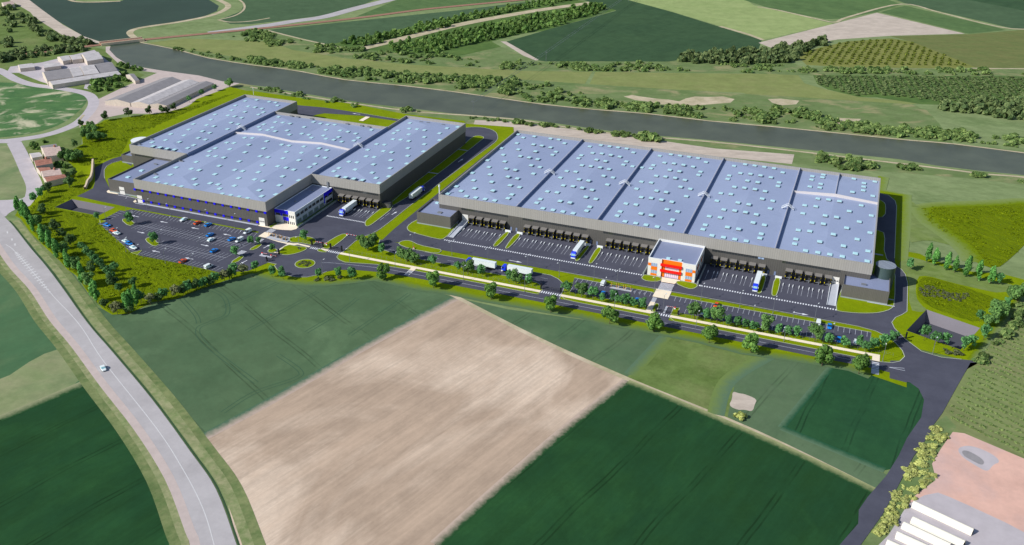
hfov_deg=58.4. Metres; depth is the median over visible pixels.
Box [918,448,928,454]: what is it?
shrub
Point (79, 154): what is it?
tree
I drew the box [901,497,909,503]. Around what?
shrub
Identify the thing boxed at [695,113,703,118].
shrub
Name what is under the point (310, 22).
railway
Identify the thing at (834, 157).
shrub
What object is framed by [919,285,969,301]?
heath planting
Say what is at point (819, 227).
warehouse
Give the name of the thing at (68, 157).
tree
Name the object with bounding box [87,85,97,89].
copse tree
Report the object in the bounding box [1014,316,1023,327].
shrub
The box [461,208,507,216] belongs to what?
window
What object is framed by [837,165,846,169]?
shrub
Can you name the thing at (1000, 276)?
young tree
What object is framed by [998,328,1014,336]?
shrub
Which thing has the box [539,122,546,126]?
shrub
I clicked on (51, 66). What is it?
farm shed
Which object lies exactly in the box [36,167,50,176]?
house
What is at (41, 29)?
copse tree
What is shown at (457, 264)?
young tree
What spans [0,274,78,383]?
field
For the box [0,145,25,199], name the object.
field
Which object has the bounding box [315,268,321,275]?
young tree
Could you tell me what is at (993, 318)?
tree
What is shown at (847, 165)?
shrub
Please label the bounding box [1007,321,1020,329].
shrub
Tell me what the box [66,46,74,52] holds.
copse tree
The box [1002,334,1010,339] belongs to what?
shrub
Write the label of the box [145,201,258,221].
window
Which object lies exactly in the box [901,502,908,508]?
shrub
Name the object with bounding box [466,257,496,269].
lorry
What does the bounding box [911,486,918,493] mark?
shrub
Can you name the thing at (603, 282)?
parked van
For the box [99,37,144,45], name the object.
railway bridge
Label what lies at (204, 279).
young tree
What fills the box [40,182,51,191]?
tree
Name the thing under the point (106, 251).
lawn
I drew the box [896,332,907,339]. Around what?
sliding gate
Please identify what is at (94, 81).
copse tree
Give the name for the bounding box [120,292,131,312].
poplar tree
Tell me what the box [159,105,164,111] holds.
tree
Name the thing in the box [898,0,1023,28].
field
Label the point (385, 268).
street tree
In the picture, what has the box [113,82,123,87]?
copse tree
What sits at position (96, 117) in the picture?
gravel yard
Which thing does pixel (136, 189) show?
window
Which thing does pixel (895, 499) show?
shrub
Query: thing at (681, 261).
office building
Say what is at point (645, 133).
shrub
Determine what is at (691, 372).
field
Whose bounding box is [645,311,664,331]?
street tree
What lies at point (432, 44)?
grove tree
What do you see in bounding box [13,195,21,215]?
poplar tree
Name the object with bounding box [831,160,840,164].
shrub
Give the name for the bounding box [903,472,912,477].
shrub
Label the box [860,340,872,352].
young tree
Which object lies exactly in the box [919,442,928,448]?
shrub
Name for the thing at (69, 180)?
tree
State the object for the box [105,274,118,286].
tree
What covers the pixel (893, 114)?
field
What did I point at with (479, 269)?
young tree
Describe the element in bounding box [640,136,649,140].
shrub
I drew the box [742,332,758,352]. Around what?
street tree
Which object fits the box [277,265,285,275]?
young tree
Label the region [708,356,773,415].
field margin
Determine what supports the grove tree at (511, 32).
on the field at (470, 47)
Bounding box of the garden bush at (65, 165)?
[62,163,68,168]
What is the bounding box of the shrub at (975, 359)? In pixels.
[972,356,982,363]
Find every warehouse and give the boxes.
[129,94,465,225]
[438,130,880,286]
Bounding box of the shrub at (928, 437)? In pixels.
[925,435,933,440]
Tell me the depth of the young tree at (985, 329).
426.45 m
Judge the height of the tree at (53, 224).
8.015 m
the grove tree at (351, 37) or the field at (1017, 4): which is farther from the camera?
the field at (1017, 4)
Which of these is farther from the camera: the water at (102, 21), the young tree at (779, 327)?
the water at (102, 21)
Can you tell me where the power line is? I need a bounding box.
[471,0,628,101]
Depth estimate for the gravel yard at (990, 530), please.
319.66 m
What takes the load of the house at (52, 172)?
on the field at (62, 140)
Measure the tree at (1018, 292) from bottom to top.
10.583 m
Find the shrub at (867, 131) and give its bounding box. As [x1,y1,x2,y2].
[865,128,873,134]
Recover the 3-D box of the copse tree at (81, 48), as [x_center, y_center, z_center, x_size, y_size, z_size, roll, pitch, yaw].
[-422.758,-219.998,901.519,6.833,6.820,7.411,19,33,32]
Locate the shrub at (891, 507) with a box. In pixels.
[887,505,895,511]
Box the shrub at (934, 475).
[928,472,937,477]
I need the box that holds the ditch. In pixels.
[10,221,239,544]
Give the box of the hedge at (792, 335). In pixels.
[681,314,893,353]
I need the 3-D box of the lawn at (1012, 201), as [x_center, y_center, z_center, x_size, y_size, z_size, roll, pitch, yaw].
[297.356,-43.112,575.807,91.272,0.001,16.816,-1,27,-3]
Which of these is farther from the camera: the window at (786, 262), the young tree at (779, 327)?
the window at (786, 262)
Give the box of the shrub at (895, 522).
[891,517,898,525]
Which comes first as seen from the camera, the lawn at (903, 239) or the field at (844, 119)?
the lawn at (903, 239)
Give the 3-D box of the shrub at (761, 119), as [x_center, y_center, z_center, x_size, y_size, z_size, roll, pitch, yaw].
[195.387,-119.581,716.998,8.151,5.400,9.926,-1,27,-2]
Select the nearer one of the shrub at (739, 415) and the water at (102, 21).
the shrub at (739, 415)
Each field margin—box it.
[0,382,82,420]
[204,297,457,438]
[430,379,627,544]
[624,335,670,376]
[626,380,874,492]
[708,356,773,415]
[778,367,833,426]
[780,426,885,471]
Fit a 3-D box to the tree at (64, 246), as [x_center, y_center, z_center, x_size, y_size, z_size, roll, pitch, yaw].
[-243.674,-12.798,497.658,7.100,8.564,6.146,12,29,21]
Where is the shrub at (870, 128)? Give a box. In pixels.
[861,126,874,131]
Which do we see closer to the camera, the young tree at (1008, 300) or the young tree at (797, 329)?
the young tree at (797, 329)
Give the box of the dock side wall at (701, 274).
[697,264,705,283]
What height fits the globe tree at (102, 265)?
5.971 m
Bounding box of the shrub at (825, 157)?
[818,153,830,161]
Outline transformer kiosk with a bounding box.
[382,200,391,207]
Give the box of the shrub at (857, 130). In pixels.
[851,127,860,132]
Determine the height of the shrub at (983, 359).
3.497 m
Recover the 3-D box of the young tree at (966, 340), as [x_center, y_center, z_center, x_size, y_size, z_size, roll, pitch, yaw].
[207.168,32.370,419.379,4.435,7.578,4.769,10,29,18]
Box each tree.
[0,9,6,15]
[0,55,5,62]
[3,35,13,42]
[4,41,13,47]
[6,4,15,9]
[6,13,15,19]
[9,22,17,27]
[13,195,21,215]
[15,12,24,17]
[19,45,26,52]
[19,199,28,215]
[23,205,31,224]
[25,16,33,23]
[28,215,35,231]
[31,214,41,224]
[35,27,43,31]
[35,186,43,198]
[36,225,51,237]
[37,203,45,213]
[37,224,44,242]
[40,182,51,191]
[45,229,51,249]
[46,33,53,41]
[48,218,60,229]
[51,238,59,258]
[52,32,59,40]
[52,44,62,52]
[55,228,66,237]
[57,148,70,160]
[58,241,69,252]
[62,249,70,269]
[63,176,73,187]
[64,152,76,162]
[64,233,76,245]
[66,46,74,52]
[68,38,75,44]
[69,167,76,174]
[69,256,80,269]
[71,139,77,146]
[72,150,83,160]
[76,261,84,283]
[77,242,85,248]
[79,45,86,50]
[79,128,90,136]
[80,125,89,131]
[80,271,94,284]
[81,245,89,252]
[85,38,94,43]
[86,121,94,126]
[86,131,94,139]
[86,250,94,256]
[86,260,95,271]
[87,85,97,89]
[88,278,99,302]
[89,254,98,260]
[90,78,101,84]
[90,124,97,131]
[93,212,99,218]
[94,130,100,139]
[94,257,103,264]
[98,262,105,268]
[99,298,108,306]
[101,110,108,119]
[102,265,111,273]
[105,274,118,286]
[106,271,114,276]
[108,77,117,84]
[109,261,118,271]
[109,300,121,314]
[112,74,118,80]
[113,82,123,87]
[114,283,122,292]
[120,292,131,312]
[121,300,133,313]
[123,107,132,115]
[123,211,133,224]
[125,289,134,310]
[128,277,136,284]
[130,284,138,305]
[137,289,145,302]
[143,292,154,304]
[145,105,151,114]
[147,231,157,243]
[154,292,163,301]
[157,288,168,295]
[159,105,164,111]
[169,284,180,297]
[178,282,186,293]
[182,281,191,291]
[190,278,199,288]
[197,279,203,288]
[200,277,207,285]
[207,274,214,285]
[211,272,219,281]
[218,269,228,279]
[224,78,233,86]
[225,267,232,279]
[228,262,237,275]
[228,265,236,274]
[230,245,238,256]
[237,263,247,275]
[247,235,253,243]
[250,261,258,269]
[268,265,275,273]
[269,243,274,249]
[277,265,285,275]
[299,229,307,239]
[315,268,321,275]
[333,266,341,275]
[347,266,356,279]
[348,35,356,42]
[359,236,374,250]
[361,39,367,45]
[368,232,378,241]
[369,38,375,44]
[376,32,382,39]
[376,263,389,278]
[378,243,384,253]
[383,31,390,38]
[388,40,395,47]
[394,45,399,52]
[396,246,405,258]
[398,248,414,261]
[399,30,405,35]
[405,36,411,43]
[407,29,414,33]
[409,252,420,264]
[413,47,420,52]
[422,25,428,30]
[424,47,431,53]
[426,271,439,287]
[428,254,436,263]
[429,41,435,48]
[434,37,440,44]
[435,46,440,54]
[436,21,443,27]
[440,44,448,49]
[444,20,451,26]
[449,34,456,41]
[449,42,454,47]
[452,36,458,44]
[453,261,460,269]
[461,258,474,270]
[462,37,469,44]
[471,37,478,43]
[475,33,483,38]
[476,264,485,273]
[478,28,485,34]
[484,281,497,299]
[486,26,494,33]
[493,31,498,37]
[494,25,501,30]
[499,31,506,36]
[505,269,511,281]
[508,29,515,35]
[510,268,522,283]
[521,24,528,32]
[525,273,532,282]
[540,15,546,21]
[544,295,557,312]
[546,21,553,26]
[560,280,572,290]
[574,282,588,295]
[575,11,581,17]
[587,286,598,294]
[599,292,605,301]
[601,305,619,323]
[609,289,618,299]
[614,295,622,301]
[622,293,630,303]
[630,297,638,307]
[638,297,646,306]
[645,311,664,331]
[687,301,702,318]
[701,324,718,340]
[702,307,710,317]
[709,305,725,322]
[725,314,731,324]
[734,316,741,326]
[742,318,750,327]
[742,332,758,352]
[750,320,759,331]
[761,313,774,332]
[775,323,782,335]
[784,325,792,334]
[793,325,802,335]
[807,322,825,340]
[814,344,834,365]
[824,333,834,341]
[841,335,850,347]
[851,353,870,373]
[856,334,863,347]
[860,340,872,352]
[870,337,880,350]
[879,333,890,348]
[889,330,900,342]
[906,258,913,267]
[919,324,931,337]
[925,242,932,260]
[929,330,942,344]
[932,247,940,265]
[942,332,952,343]
[943,252,952,268]
[953,255,959,272]
[961,336,971,350]
[962,255,973,276]
[969,334,978,347]
[976,260,983,280]
[976,309,985,320]
[980,324,992,339]
[983,312,1000,324]
[987,265,996,283]
[988,300,1008,315]
[990,299,1007,303]
[996,272,1005,283]
[998,301,1010,310]
[1005,297,1012,303]
[1006,285,1021,299]
[1011,282,1023,301]
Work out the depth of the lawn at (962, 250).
532.99 m
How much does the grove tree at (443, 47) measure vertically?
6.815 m
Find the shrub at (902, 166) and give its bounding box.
[899,163,909,170]
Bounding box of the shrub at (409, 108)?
[405,106,412,110]
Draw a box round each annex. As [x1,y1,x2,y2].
[108,157,171,196]
[121,151,132,163]
[417,199,458,228]
[840,274,889,304]
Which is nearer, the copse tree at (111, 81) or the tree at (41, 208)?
the tree at (41, 208)
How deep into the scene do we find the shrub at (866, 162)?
630.04 m
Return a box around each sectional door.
[119,187,124,194]
[137,195,142,202]
[259,217,264,225]
[462,214,467,220]
[831,276,838,283]
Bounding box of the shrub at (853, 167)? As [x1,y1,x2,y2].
[849,161,862,170]
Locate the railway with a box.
[26,0,520,54]
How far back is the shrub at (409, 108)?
735.77 m
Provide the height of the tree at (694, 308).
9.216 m
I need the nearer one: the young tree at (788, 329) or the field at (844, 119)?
the young tree at (788, 329)
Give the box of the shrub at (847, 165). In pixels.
[845,162,856,169]
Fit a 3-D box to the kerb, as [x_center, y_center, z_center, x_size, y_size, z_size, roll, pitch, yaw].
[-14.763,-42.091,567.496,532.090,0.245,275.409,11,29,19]
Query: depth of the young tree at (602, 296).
455.92 m
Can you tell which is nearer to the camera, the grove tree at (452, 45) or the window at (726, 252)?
the window at (726, 252)
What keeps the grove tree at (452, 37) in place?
on the field at (470, 47)
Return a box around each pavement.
[107,116,879,361]
[143,149,894,374]
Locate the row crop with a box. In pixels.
[950,310,1023,452]
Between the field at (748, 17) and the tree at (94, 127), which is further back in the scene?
the field at (748, 17)
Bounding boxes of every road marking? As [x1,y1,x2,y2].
[7,231,214,544]
[98,209,904,370]
[122,113,878,368]
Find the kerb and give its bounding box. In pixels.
[104,112,956,362]
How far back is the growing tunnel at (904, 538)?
310.36 m
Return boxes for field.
[0,0,98,52]
[0,47,143,98]
[0,82,86,136]
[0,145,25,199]
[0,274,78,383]
[0,350,78,414]
[0,387,168,544]
[26,128,81,184]
[26,239,451,432]
[150,38,591,83]
[159,45,952,142]
[208,300,621,544]
[221,0,372,23]
[230,83,1023,184]
[256,30,1023,75]
[271,2,524,43]
[335,0,614,57]
[356,0,506,16]
[443,385,883,544]
[467,300,658,376]
[474,120,793,163]
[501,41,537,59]
[507,0,761,61]
[590,72,916,103]
[624,95,733,104]
[628,338,753,420]
[631,0,831,38]
[728,359,886,487]
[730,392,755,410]
[745,0,899,18]
[759,13,963,46]
[768,99,798,104]
[787,368,923,469]
[800,38,973,67]
[813,75,1023,104]
[837,118,859,123]
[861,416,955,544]
[881,6,1003,33]
[891,30,1023,67]
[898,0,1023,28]
[899,257,1010,311]
[910,202,948,244]
[934,301,1023,457]
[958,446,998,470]
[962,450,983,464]
[972,0,1023,10]
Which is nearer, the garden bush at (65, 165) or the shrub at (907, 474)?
the shrub at (907, 474)
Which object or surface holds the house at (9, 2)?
on the field at (21, 34)
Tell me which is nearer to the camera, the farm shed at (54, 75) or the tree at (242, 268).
the tree at (242, 268)
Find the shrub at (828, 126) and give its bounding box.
[822,123,833,130]
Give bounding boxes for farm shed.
[18,63,34,71]
[42,68,72,85]
[43,63,60,70]
[48,71,120,88]
[57,55,71,64]
[68,67,83,77]
[69,54,83,63]
[80,65,99,75]
[81,52,103,64]
[93,62,116,72]
[105,77,181,106]
[126,74,139,83]
[131,79,198,107]
[150,81,213,108]
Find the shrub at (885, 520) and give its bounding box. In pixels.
[880,516,892,525]
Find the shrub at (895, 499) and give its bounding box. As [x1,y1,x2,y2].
[891,496,900,501]
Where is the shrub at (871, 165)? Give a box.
[867,160,876,168]
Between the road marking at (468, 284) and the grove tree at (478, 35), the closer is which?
the road marking at (468, 284)
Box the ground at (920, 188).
[0,0,1023,543]
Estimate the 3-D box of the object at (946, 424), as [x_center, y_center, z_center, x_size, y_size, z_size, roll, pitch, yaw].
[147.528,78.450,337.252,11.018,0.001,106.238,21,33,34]
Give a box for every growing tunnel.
[886,539,900,544]
[895,531,927,544]
[901,521,951,544]
[910,516,965,544]
[911,501,973,535]
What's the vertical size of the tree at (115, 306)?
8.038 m
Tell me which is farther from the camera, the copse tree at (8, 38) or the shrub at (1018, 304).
the copse tree at (8, 38)
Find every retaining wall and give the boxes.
[84,159,94,188]
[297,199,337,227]
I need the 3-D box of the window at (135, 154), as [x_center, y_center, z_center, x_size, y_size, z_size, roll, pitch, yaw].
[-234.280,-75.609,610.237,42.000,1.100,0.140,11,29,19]
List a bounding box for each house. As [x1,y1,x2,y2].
[2,1,14,7]
[29,152,42,161]
[34,157,53,169]
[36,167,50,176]
[41,144,56,147]
[41,145,63,161]
[41,167,61,179]
[43,174,65,185]
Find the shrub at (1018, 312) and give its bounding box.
[1012,310,1022,317]
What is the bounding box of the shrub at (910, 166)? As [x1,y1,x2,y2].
[903,164,913,169]
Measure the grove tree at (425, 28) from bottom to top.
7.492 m
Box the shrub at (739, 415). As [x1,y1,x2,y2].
[733,411,747,420]
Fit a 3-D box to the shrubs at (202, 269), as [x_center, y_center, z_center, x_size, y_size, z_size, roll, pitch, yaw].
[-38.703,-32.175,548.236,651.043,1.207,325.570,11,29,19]
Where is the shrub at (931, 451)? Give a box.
[927,449,936,453]
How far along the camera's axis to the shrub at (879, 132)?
692.35 m
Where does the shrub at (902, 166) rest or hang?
on the field at (804, 158)
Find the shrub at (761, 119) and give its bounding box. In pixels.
[756,116,766,122]
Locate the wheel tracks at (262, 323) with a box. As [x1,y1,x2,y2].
[179,282,408,412]
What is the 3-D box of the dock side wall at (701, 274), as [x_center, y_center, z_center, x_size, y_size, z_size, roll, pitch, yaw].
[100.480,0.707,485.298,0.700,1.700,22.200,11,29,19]
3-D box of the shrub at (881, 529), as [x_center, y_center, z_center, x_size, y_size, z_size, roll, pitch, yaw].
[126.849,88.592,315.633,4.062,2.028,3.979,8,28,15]
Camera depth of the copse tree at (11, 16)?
1024.18 m
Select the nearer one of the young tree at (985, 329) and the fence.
the young tree at (985, 329)
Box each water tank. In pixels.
[131,137,144,143]
[874,260,896,289]
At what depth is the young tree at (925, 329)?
425.96 m
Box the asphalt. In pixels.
[78,105,976,544]
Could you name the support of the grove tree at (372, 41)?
on the field at (470, 47)
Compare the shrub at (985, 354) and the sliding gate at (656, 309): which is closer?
the shrub at (985, 354)
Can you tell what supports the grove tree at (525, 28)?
on the field at (470, 47)
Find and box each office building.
[274,184,332,224]
[647,239,704,282]
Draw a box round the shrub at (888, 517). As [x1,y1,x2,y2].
[884,515,894,520]
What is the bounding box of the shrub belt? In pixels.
[173,28,1023,147]
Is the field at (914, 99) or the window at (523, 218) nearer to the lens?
the window at (523, 218)
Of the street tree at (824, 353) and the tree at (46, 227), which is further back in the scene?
the tree at (46, 227)
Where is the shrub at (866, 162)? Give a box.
[862,160,872,166]
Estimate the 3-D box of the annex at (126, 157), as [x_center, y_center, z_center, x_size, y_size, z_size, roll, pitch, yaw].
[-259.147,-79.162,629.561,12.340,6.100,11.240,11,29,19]
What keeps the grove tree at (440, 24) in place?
on the field at (470, 47)
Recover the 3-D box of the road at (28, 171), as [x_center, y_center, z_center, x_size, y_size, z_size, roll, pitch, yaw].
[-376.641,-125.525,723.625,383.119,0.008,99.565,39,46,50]
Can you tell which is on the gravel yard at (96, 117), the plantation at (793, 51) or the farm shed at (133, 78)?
the farm shed at (133, 78)
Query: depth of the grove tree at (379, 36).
952.96 m
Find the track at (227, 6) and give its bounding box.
[69,0,1023,480]
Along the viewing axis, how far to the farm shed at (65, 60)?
858.02 m
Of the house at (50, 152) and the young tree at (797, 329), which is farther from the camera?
the house at (50, 152)
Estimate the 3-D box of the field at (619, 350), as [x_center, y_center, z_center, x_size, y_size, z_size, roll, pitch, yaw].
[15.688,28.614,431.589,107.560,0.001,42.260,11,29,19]
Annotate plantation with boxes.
[677,34,827,64]
[815,74,1023,101]
[938,94,1023,119]
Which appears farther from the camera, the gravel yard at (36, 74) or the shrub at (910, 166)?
the gravel yard at (36, 74)
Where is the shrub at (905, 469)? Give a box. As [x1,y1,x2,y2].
[901,466,912,472]
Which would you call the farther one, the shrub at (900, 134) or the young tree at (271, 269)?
the shrub at (900, 134)
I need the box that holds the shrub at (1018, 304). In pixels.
[1015,301,1023,307]
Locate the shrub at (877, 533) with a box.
[875,530,881,536]
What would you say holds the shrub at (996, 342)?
on the field at (961, 427)
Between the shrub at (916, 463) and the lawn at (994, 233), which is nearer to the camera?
the shrub at (916, 463)
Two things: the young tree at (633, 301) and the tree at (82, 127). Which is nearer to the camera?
the young tree at (633, 301)
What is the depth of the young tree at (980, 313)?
443.01 m
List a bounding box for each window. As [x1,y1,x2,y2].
[135,154,167,159]
[136,189,263,212]
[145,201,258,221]
[334,187,377,195]
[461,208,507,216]
[523,218,586,229]
[603,231,655,241]
[712,249,762,259]
[782,261,840,271]
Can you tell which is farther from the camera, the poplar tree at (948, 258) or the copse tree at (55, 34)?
the copse tree at (55, 34)
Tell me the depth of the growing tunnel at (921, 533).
312.52 m
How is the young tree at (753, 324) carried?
on the lawn at (905, 321)
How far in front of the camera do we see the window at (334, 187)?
562.69 m
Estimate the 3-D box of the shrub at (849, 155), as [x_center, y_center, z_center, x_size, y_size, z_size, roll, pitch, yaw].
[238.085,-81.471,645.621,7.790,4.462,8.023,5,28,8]
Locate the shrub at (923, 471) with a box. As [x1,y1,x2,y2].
[918,469,927,474]
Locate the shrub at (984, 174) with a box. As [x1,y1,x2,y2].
[980,172,988,176]
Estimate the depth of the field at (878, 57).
908.55 m
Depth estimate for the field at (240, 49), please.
877.05 m
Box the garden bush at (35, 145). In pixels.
[31,142,38,149]
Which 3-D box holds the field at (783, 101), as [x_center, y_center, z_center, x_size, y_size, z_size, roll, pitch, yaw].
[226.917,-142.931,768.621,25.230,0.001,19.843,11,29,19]
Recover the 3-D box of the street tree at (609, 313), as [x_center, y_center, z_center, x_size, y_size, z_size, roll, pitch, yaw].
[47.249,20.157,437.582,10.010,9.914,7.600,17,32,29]
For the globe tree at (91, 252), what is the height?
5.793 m
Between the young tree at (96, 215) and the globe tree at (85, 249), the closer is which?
the globe tree at (85, 249)
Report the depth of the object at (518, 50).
919.35 m
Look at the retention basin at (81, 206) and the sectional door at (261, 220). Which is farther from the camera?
the retention basin at (81, 206)
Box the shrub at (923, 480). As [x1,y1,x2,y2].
[918,478,929,484]
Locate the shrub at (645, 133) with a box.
[637,130,649,138]
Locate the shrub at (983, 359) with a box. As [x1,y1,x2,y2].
[979,356,988,364]
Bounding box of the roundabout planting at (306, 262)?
[298,260,311,266]
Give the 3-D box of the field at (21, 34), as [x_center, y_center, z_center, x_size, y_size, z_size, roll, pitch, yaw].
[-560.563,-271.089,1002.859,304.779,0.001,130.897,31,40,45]
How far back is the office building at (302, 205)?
548.89 m
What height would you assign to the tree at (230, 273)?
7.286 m
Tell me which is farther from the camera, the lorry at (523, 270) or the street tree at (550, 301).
the lorry at (523, 270)
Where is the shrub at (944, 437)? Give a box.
[936,433,949,439]
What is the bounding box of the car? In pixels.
[100,365,106,370]
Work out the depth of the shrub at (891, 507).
325.64 m
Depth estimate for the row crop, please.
387.27 m
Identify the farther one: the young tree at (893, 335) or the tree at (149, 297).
the tree at (149, 297)
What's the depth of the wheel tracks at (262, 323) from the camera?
437.15 m
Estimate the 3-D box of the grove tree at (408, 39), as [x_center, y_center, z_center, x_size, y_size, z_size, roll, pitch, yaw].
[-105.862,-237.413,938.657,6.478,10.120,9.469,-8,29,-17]
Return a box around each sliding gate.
[265,249,279,261]
[540,283,561,292]
[655,307,678,314]
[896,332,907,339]
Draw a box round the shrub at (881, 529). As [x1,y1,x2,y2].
[875,526,885,534]
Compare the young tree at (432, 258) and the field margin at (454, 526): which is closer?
the field margin at (454, 526)
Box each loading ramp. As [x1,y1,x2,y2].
[448,220,467,237]
[827,283,838,305]
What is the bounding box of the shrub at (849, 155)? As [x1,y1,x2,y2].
[845,153,852,159]
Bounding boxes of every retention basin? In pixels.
[56,199,113,214]
[907,309,979,349]
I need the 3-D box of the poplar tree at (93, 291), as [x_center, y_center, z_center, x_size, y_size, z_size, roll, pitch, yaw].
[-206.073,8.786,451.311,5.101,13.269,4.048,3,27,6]
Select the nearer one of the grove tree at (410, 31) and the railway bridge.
the railway bridge
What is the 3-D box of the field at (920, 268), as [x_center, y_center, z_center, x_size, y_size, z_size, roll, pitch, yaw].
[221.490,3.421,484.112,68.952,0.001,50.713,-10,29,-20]
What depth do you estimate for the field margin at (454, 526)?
345.06 m
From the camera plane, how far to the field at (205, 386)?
430.10 m
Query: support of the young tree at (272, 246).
on the lawn at (905, 321)
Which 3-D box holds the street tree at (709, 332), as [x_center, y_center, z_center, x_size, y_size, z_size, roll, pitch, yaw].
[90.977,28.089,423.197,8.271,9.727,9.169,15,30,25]
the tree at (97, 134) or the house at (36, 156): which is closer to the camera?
the house at (36, 156)
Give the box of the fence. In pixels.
[352,250,537,286]
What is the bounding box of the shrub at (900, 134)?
[896,132,904,137]
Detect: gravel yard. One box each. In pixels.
[8,50,119,88]
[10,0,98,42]
[80,46,238,126]
[879,493,1023,544]
[909,432,1023,531]
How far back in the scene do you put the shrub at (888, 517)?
321.03 m
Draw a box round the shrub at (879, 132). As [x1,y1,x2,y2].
[877,130,889,135]
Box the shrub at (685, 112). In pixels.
[682,110,693,115]
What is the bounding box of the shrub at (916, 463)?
[913,459,924,465]
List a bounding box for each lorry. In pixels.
[339,200,356,215]
[409,185,424,199]
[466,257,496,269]
[501,264,532,275]
[570,240,584,258]
[752,271,762,291]
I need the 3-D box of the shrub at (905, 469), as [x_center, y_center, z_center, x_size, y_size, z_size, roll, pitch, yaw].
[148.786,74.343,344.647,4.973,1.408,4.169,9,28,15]
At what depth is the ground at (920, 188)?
698.86 m
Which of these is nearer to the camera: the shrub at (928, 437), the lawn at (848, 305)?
the shrub at (928, 437)
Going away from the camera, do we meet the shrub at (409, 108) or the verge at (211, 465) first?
the verge at (211, 465)
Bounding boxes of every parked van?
[203,263,212,268]
[235,236,243,242]
[243,228,251,233]
[600,280,606,285]
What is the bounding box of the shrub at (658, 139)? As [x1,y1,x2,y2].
[653,136,661,141]
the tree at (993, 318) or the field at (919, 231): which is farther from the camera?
the field at (919, 231)
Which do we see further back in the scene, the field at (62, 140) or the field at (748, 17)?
the field at (748, 17)
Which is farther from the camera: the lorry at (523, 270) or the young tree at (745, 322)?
the lorry at (523, 270)
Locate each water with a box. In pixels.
[30,0,218,45]
[110,43,1023,174]
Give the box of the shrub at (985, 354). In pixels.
[978,351,989,358]
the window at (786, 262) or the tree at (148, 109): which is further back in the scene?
the tree at (148, 109)
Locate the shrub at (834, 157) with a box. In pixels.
[829,155,838,159]
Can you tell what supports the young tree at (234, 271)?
on the ground at (920, 188)
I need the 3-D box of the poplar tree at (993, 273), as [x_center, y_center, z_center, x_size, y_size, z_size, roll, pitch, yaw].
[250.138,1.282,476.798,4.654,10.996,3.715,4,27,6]
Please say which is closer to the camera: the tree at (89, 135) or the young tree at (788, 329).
the young tree at (788, 329)
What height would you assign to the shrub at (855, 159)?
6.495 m
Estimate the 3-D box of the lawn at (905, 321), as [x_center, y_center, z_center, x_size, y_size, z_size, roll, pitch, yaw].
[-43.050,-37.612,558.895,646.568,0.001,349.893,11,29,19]
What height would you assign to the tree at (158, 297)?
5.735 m
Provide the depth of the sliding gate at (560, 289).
467.92 m
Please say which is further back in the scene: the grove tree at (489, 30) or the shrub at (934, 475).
the grove tree at (489, 30)
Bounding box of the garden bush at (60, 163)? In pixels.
[57,160,63,166]
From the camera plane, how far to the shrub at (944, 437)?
361.85 m
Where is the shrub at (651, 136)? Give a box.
[648,132,658,141]
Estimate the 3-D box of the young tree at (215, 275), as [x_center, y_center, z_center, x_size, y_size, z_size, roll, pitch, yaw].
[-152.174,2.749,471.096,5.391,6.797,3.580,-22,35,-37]
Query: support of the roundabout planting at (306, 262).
on the asphalt
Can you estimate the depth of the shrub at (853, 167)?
625.76 m
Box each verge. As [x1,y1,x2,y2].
[0,244,199,544]
[0,255,189,544]
[0,264,180,544]
[12,220,253,544]
[19,220,265,544]
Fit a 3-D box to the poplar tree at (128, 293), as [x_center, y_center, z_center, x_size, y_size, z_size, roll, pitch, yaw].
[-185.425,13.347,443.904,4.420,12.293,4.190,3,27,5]
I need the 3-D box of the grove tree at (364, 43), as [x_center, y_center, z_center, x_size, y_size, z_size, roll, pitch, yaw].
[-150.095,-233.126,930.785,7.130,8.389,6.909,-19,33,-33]
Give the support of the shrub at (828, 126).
on the field at (893, 114)
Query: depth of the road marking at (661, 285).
488.38 m
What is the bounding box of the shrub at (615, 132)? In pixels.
[611,130,620,134]
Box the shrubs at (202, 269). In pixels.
[30,95,1023,310]
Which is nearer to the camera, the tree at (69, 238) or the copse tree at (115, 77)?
the tree at (69, 238)
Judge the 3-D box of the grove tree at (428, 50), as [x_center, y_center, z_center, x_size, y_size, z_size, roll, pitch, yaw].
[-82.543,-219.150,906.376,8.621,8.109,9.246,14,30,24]
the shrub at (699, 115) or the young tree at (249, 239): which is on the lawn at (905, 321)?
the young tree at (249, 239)
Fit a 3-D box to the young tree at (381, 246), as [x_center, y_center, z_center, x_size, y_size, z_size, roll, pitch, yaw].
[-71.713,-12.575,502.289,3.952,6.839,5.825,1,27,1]
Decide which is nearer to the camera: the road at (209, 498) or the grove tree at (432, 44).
the road at (209, 498)
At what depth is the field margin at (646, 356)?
414.27 m
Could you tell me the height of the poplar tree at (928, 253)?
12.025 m
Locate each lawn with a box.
[15,87,1023,386]
[29,171,222,312]
[76,92,237,165]
[100,136,894,315]
[252,271,871,377]
[878,176,911,260]
[912,207,984,262]
[916,198,1023,208]
[917,277,998,320]
[931,204,1023,267]
[967,296,1023,359]
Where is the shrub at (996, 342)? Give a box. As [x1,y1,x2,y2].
[991,340,999,344]
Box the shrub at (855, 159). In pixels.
[848,157,862,162]
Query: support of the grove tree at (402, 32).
on the field at (470, 47)
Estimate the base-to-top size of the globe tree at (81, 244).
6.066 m
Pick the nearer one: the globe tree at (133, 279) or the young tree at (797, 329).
the young tree at (797, 329)
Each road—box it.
[0,68,98,195]
[0,189,37,215]
[0,212,236,544]
[209,0,393,33]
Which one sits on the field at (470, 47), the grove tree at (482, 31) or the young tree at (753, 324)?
the grove tree at (482, 31)
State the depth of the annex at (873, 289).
461.80 m

